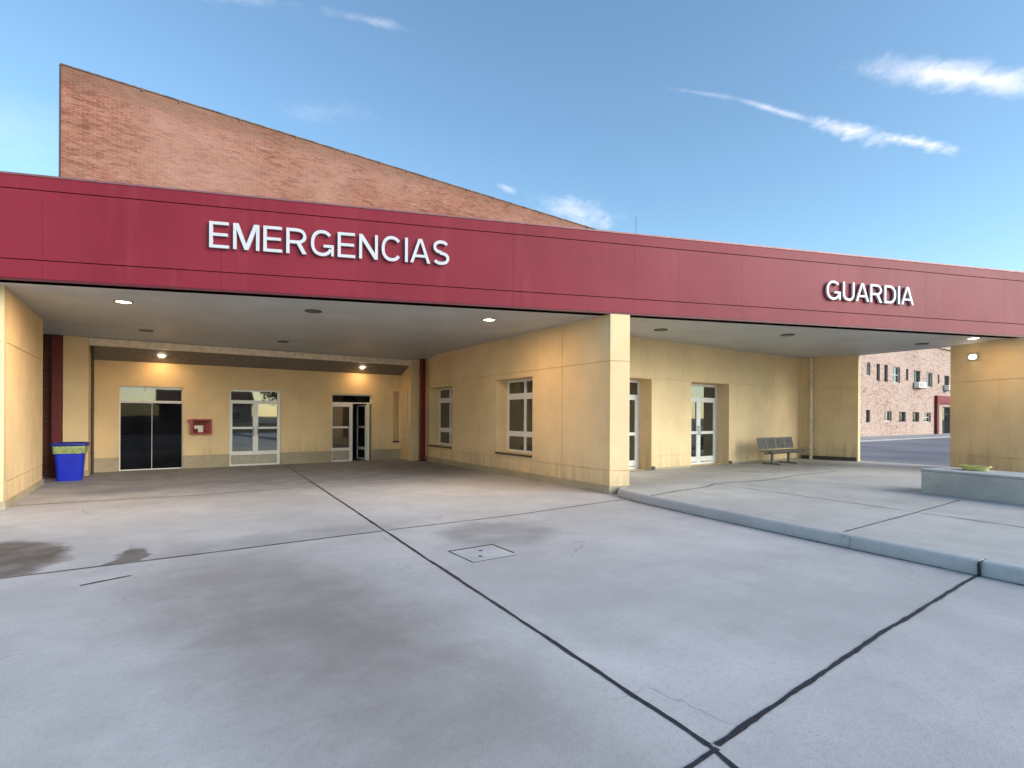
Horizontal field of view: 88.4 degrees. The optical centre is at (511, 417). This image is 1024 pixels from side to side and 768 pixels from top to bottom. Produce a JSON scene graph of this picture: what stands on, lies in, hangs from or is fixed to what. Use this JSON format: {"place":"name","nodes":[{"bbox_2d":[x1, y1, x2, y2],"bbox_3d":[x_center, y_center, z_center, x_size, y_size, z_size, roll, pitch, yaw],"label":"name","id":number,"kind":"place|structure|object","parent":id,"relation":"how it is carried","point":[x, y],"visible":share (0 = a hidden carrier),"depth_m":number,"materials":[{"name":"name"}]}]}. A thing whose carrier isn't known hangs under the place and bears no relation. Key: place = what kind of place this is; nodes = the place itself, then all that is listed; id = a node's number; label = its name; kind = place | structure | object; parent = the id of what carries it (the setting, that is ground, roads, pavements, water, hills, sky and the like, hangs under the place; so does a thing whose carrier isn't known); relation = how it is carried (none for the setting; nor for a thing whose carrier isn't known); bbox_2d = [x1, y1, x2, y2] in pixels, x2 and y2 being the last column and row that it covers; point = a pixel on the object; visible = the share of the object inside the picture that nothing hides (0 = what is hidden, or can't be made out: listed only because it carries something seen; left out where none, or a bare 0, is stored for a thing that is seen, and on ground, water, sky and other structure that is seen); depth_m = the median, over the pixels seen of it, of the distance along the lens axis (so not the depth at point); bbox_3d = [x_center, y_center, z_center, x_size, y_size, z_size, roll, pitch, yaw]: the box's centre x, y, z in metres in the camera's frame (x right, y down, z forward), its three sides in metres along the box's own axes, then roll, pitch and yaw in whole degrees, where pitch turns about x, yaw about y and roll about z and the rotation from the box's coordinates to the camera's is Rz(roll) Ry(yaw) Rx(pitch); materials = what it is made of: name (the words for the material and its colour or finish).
{"place":"outdoors","nodes":[
{"label":"outdoors","id":0,"kind":"place"},
{"bbox_2d":[0,459,1023,767],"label":"driveway","id":1,"kind":"structure","parent":0,"point":[370,647],"depth_m":4.01,"materials":[{"name":"concrete"}]},
{"bbox_2d":[0,285,43,509],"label":"wall pier","id":2,"kind":"structure","parent":1,"relation":"on","point":[21,373],"depth_m":10.28,"materials":[{"name":"yellow paint"}]},
{"bbox_2d":[42,334,62,475],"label":"brick wall","id":3,"kind":"structure","parent":1,"relation":"on","point":[47,386],"depth_m":14.14,"materials":[{"name":"brown brick"}]},
{"bbox_2d":[48,335,62,477],"bbox_3d":[-12.037,-0.285,13.932,0.320,3.750,0.320,0,0,-35],"label":"steel post","id":4,"kind":"object","parent":1,"relation":"on","point":[56,390],"visible":0.72,"depth_m":13.85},
{"bbox_2d":[49,442,89,480],"bbox_3d":[-11.201,1.117,13.358,0.744,0.955,0.744,0,0,-35],"label":"litter bin","id":5,"kind":"object","parent":1,"relation":"on","point":[69,457],"visible":1,"depth_m":13.13,"materials":[{"name":"blue plastic"}]},
{"bbox_2d":[80,575,131,585],"bbox_3d":[-4.045,1.626,5.255,0.043,0.001,0.421,0,0,37],"label":"paving joint","id":6,"kind":"object","parent":1,"relation":"on","point":[105,580],"visible":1,"depth_m":5.24,"materials":[{"name":"grey concrete"}]},
{"bbox_2d":[17,486,312,505],"bbox_3d":[-9.658,1.597,8.966,12.250,0.001,0.214,0,0,-33],"label":"paving joint","id":7,"kind":"object","parent":1,"relation":"on","point":[155,497],"visible":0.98,"depth_m":10.55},
{"bbox_2d":[0,530,384,578],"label":"paving joint","id":8,"kind":"object","parent":1,"relation":"on","point":[185,555],"visible":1,"depth_m":6.14,"materials":[{"name":"grey concrete"}]},
{"bbox_2d":[419,359,425,461],"bbox_3d":[-3.318,-0.262,19.536,0.272,3.790,0.272,0,0,-35],"label":"steel post","id":9,"kind":"object","parent":1,"relation":"on","point":[422,410],"visible":1,"depth_m":19.47,"materials":[{"name":"red metal"}]},
{"bbox_2d":[63,314,860,493],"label":"hospital building","id":10,"kind":"structure","parent":1,"relation":"on","point":[607,404],"depth_m":16.42,"materials":[{"name":"yellow paint"}]},
{"bbox_2d":[90,346,94,473],"bbox_3d":[-11.585,-0.268,14.546,0.085,3.680,0.085,0,0,-35],"label":"downpipe","id":11,"kind":"object","parent":10,"relation":"attached to","point":[92,409],"visible":0.87,"depth_m":14.52,"materials":[{"name":"metal"}]},
{"bbox_2d":[119,402,182,470],"bbox_3d":[-10.965,0.570,16.038,1.600,2.050,0.068,0,0,-34],"label":"sliding door","id":12,"kind":"structure","parent":10,"relation":"in","point":[150,433],"depth_m":16.01,"materials":[{"name":"glass"}]},
{"bbox_2d":[119,386,182,402],"bbox_3d":[-10.950,-0.692,16.025,1.600,0.465,0.068,0,0,-34],"label":"transom window","id":13,"kind":"structure","parent":10,"relation":"in","point":[126,393],"depth_m":15.99,"materials":[{"name":"grey glass"}]},
{"bbox_2d":[188,419,211,434],"bbox_3d":[-9.809,0.301,16.566,0.640,0.480,0.175,0,0,-35],"label":"wall cabinet","id":14,"kind":"object","parent":10,"relation":"attached to","point":[201,426],"depth_m":16.52,"materials":[{"name":"red metal"}]},
{"bbox_2d":[229,389,280,465],"bbox_3d":[-8.580,0.347,17.619,1.580,2.520,0.122,0,0,-34],"label":"double door","id":15,"kind":"structure","parent":10,"relation":"in","point":[255,415],"depth_m":17.60,"materials":[{"name":"glass"}]},
{"bbox_2d":[331,403,352,461],"bbox_3d":[-6.216,0.559,19.245,0.780,2.120,0.122,0,0,-34],"label":"hinged door","id":16,"kind":"structure","parent":10,"relation":"in","point":[342,413],"depth_m":19.27,"materials":[{"name":"glass"}]},
{"bbox_2d":[332,394,370,403],"bbox_3d":[-5.939,-0.670,19.468,1.480,0.340,0.060,0,0,-34],"label":"transom window","id":17,"kind":"structure","parent":10,"relation":"in","point":[336,398],"depth_m":19.44,"materials":[{"name":"black glass"}]},
{"bbox_2d":[356,405,365,459],"bbox_3d":[-5.723,0.571,20.047,0.054,2.060,0.700,0,0,-44],"label":"hinged door","id":18,"kind":"structure","parent":10,"relation":"in","point":[361,409],"depth_m":20.04,"materials":[{"name":"glass"}]},
{"bbox_2d":[428,388,451,448],"bbox_3d":[-2.374,0.005,18.836,0.490,2.134,1.880,0,0,-33],"label":"window","id":19,"kind":"structure","parent":10,"relation":"in","point":[445,394],"depth_m":19.27,"materials":[{"name":"glass"}]},
{"bbox_2d":[0,171,1023,375],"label":"entrance canopy","id":20,"kind":"object","parent":10,"relation":"attached to","point":[78,256],"visible":0.98,"depth_m":11.31,"materials":[{"name":"red"}]},
{"bbox_2d":[113,300,133,303],"bbox_3d":[-7.681,-2.277,10.415,0.337,0.022,0.337,0,0,-35],"label":"ceiling light","id":21,"kind":"object","parent":20,"relation":"attached to","point":[124,301],"visible":1,"depth_m":10.38,"materials":[{"name":"white plastic"}]},
{"bbox_2d":[305,309,321,312],"bbox_3d":[-4.250,-2.260,11.268,0.347,0.022,0.347,0,0,-35],"label":"ceiling light","id":22,"kind":"object","parent":20,"relation":"attached to","point":[312,311],"visible":1,"depth_m":11.23,"materials":[{"name":"metal"}]},
{"bbox_2d":[209,221,448,264],"bbox_3d":[-3.331,-3.262,9.949,4.292,0.484,0.048,0,0,-14],"label":"wall lettering","id":23,"kind":"object","parent":20,"relation":"attached to","point":[254,231],"depth_m":9.83,"materials":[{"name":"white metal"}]},
{"bbox_2d":[482,318,496,320],"bbox_3d":[-0.524,-2.242,12.130,0.337,0.022,0.337,0,0,-35],"label":"ceiling light","id":24,"kind":"object","parent":20,"relation":"attached to","point":[488,319],"visible":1,"depth_m":12.06,"materials":[{"name":"white plastic"}]},
{"bbox_2d":[654,328,667,330],"bbox_3d":[3.793,-2.220,13.423,0.347,0.022,0.347,0,0,-35],"label":"ceiling light","id":25,"kind":"object","parent":20,"relation":"attached to","point":[662,329],"visible":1,"depth_m":13.34,"materials":[{"name":"metal"}]},
{"bbox_2d":[825,280,913,305],"bbox_3d":[8.857,-3.061,13.009,2.667,0.463,0.048,0,0,-14],"label":"wall lettering","id":26,"kind":"object","parent":20,"relation":"attached to","point":[876,295],"depth_m":12.99,"materials":[{"name":"white plastic"}]},
{"bbox_2d":[495,378,532,457],"bbox_3d":[0.216,-0.007,14.777,0.490,2.144,1.870,0,0,-33],"label":"window","id":27,"kind":"structure","parent":10,"relation":"in","point":[520,392],"depth_m":15.11,"materials":[{"name":"grey glass"}]},
{"bbox_2d":[629,380,638,468],"bbox_3d":[2.916,0.215,14.911,1.940,2.580,0.068,0,0,-34],"label":"double door","id":28,"kind":"structure","parent":10,"relation":"in","point":[634,384],"depth_m":15.34,"materials":[{"name":"white metal"}]},
{"bbox_2d":[691,384,716,464],"bbox_3d":[6.018,0.230,17.010,1.950,2.580,0.122,0,0,-34],"label":"double door","id":29,"kind":"structure","parent":10,"relation":"in","point":[703,397],"depth_m":17.20,"materials":[{"name":"glass"}]},
{"bbox_2d":[809,358,812,458],"bbox_3d":[11.011,-0.315,19.397,0.133,3.720,0.133,0,0,-35],"label":"drain pipe","id":30,"kind":"object","parent":10,"relation":"attached to","point":[811,407],"visible":0.98,"depth_m":19.36,"materials":[{"name":"metal"}]},
{"bbox_2d":[448,544,516,562],"bbox_3d":[-0.348,1.649,6.391,0.640,0.018,0.600,0,0,-35],"label":"manhole cover","id":31,"kind":"object","parent":1,"relation":"on","point":[481,553],"visible":1,"depth_m":6.35,"materials":[{"name":"concrete"}]},
{"bbox_2d":[288,466,710,745],"bbox_3d":[-3.232,1.630,10.052,0.051,0.001,17.039,0,0,-30],"label":"paving joint","id":32,"kind":"object","parent":1,"relation":"on","point":[673,720],"visible":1,"depth_m":3.70,"materials":[{"name":"black rubber"}]},
{"bbox_2d":[390,499,622,529],"bbox_3d":[0.281,1.646,9.108,5.114,0.001,0.126,0,0,-36],"label":"paving joint","id":33,"kind":"object","parent":1,"relation":"on","point":[501,516],"visible":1,"depth_m":8.72,"materials":[{"name":"grey concrete"}]},
{"bbox_2d":[684,747,719,767],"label":"paving joint","id":34,"kind":"object","parent":1,"relation":"on","point":[703,757],"visible":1,"depth_m":2.55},
{"bbox_2d":[707,744,738,767],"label":"paving joint","id":35,"kind":"object","parent":1,"relation":"on","point":[726,760],"visible":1,"depth_m":2.54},
{"bbox_2d":[618,487,984,574],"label":"kerb","id":36,"kind":"structure","parent":1,"relation":"on","point":[941,558],"depth_m":7.00,"materials":[{"name":"concrete"}]},
{"bbox_2d":[617,496,1022,584],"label":"paving joint","id":37,"kind":"object","parent":1,"relation":"on","point":[836,545],"visible":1,"depth_m":6.70,"materials":[{"name":"grey concrete"}]},
{"bbox_2d":[625,458,1023,564],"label":"walkway","id":38,"kind":"structure","parent":1,"relation":"on","point":[895,487],"depth_m":9.54,"materials":[{"name":"concrete"}]},
{"bbox_2d":[651,471,833,495],"bbox_3d":[5.798,1.515,12.636,8.110,0.001,0.411,0,0,-37],"label":"paving joint","id":39,"kind":"object","parent":38,"relation":"on","point":[730,482],"visible":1,"depth_m":11.98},
{"bbox_2d":[756,437,811,464],"bbox_3d":[9.110,1.106,17.510,2.560,0.860,0.594,0,0,-35],"label":"bench","id":40,"kind":"object","parent":38,"relation":"on","point":[771,443],"visible":0.99,"depth_m":17.50,"materials":[{"name":"grey metal"}]},
{"bbox_2d":[845,500,958,531],"bbox_3d":[6.343,1.518,8.335,4.791,0.001,0.040,0,0,-36],"label":"paving joint","id":41,"kind":"object","parent":38,"relation":"on","point":[899,516],"visible":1,"depth_m":7.95,"materials":[{"name":"grey concrete"}]},
{"bbox_2d":[950,337,1023,472],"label":"wall pier","id":42,"kind":"structure","parent":38,"relation":"on","point":[987,408],"depth_m":15.17,"materials":[{"name":"yellow paint"}]},
{"bbox_2d":[968,353,978,360],"bbox_3d":[13.625,-1.782,15.585,0.091,0.200,0.300,0,0,-9],"label":"wall lamp","id":43,"kind":"object","parent":42,"relation":"attached to","point":[973,356],"visible":1,"depth_m":15.54,"materials":[{"name":"white glass"}]},
{"bbox_2d":[713,575,976,746],"bbox_3d":[2.974,1.660,4.133,4.884,0.001,0.072,0,0,-37],"label":"paving joint","id":44,"kind":"object","parent":1,"relation":"on","point":[741,727],"visible":1,"depth_m":3.39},
{"bbox_2d":[977,559,985,576],"bbox_3d":[4.992,1.606,5.596,0.220,0.158,0.022,0,0,-35],"label":"paving joint","id":45,"kind":"object","parent":1,"relation":"on","point":[979,563],"visible":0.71,"depth_m":5.54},
{"bbox_2d":[981,559,1023,584],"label":"kerb","id":46,"kind":"structure","parent":1,"relation":"on","point":[1004,571],"depth_m":5.41,"materials":[{"name":"concrete"}]},
{"bbox_2d":[0,0,1023,271],"label":"sky","id":47,"kind":"structure","parent":0,"point":[893,129],"materials":[{"name":"blue"}]},
{"bbox_2d":[860,437,949,465],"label":"street","id":48,"kind":"structure","parent":0,"point":[932,451],"depth_m":26.81,"materials":[{"name":"grey asphalt"}]},
{"bbox_2d":[860,433,949,441],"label":"pavement","id":49,"kind":"structure","parent":0,"point":[895,437],"depth_m":44.58,"materials":[{"name":"concrete"}]},
{"bbox_2d":[860,347,950,436],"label":"pink building","id":50,"kind":"structure","parent":49,"relation":"on","point":[893,401],"depth_m":51.11,"materials":[{"name":"brick"}]},
{"bbox_2d":[884,365,885,381],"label":"window","id":51,"kind":"structure","parent":50,"relation":"in","point":[884,365],"depth_m":48.87,"materials":[{"name":"glass"}]},
{"bbox_2d":[884,411,889,420],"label":"window","id":52,"kind":"structure","parent":50,"relation":"in","point":[886,413],"depth_m":49.11,"materials":[{"name":"grey glass"}]},
{"bbox_2d":[893,367,897,382],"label":"window","id":53,"kind":"structure","parent":50,"relation":"in","point":[895,369],"depth_m":50.20,"materials":[{"name":"white glass"}]},
{"bbox_2d":[899,412,903,421],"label":"window","id":54,"kind":"structure","parent":50,"relation":"in","point":[901,414],"depth_m":51.03,"materials":[{"name":"glass"}]},
{"bbox_2d":[912,412,916,421],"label":"window","id":55,"kind":"structure","parent":50,"relation":"in","point":[914,414],"depth_m":52.85,"materials":[{"name":"glass"}]},
{"bbox_2d":[914,371,917,381],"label":"window","id":56,"kind":"structure","parent":50,"relation":"in","point":[915,372],"depth_m":53.01,"materials":[{"name":"glass"}]},
{"bbox_2d":[914,382,926,388],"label":"air conditioner","id":57,"kind":"object","parent":50,"relation":"attached to","point":[921,385],"visible":1,"depth_m":52.09,"materials":[{"name":"white metal"}]},
{"bbox_2d":[924,412,928,421],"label":"window","id":58,"kind":"structure","parent":50,"relation":"in","point":[926,415],"depth_m":54.65,"materials":[{"name":"grey glass"}]},
{"bbox_2d":[927,373,930,386],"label":"window","id":59,"kind":"structure","parent":50,"relation":"in","point":[928,374],"depth_m":55.02,"materials":[{"name":"grey glass"}]},
{"bbox_2d":[942,407,948,433],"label":"double door","id":60,"kind":"structure","parent":50,"relation":"in","point":[945,410],"depth_m":57.89,"materials":[{"name":"glass"}]},
{"bbox_2d":[944,376,947,384],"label":"window","id":61,"kind":"structure","parent":50,"relation":"in","point":[945,377],"depth_m":57.75,"materials":[{"name":"glass"}]},
{"bbox_2d":[944,385,949,390],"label":"air conditioner","id":62,"kind":"object","parent":50,"relation":"attached to","point":[946,387],"visible":0.59,"depth_m":56.66,"materials":[{"name":"white metal"}]},
{"bbox_2d":[920,467,1023,504],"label":"wall","id":63,"kind":"structure","parent":0,"point":[1000,486],"depth_m":9.93,"materials":[{"name":"concrete"}]},
{"bbox_2d":[959,465,991,470],"bbox_3d":[9.147,1.006,10.401,0.394,0.090,0.526,0,0,-35],"label":"tub","id":64,"kind":"object","parent":63,"relation":"on","point":[975,468],"visible":1,"depth_m":10.31,"materials":[{"name":"green plastic"}]}
]}

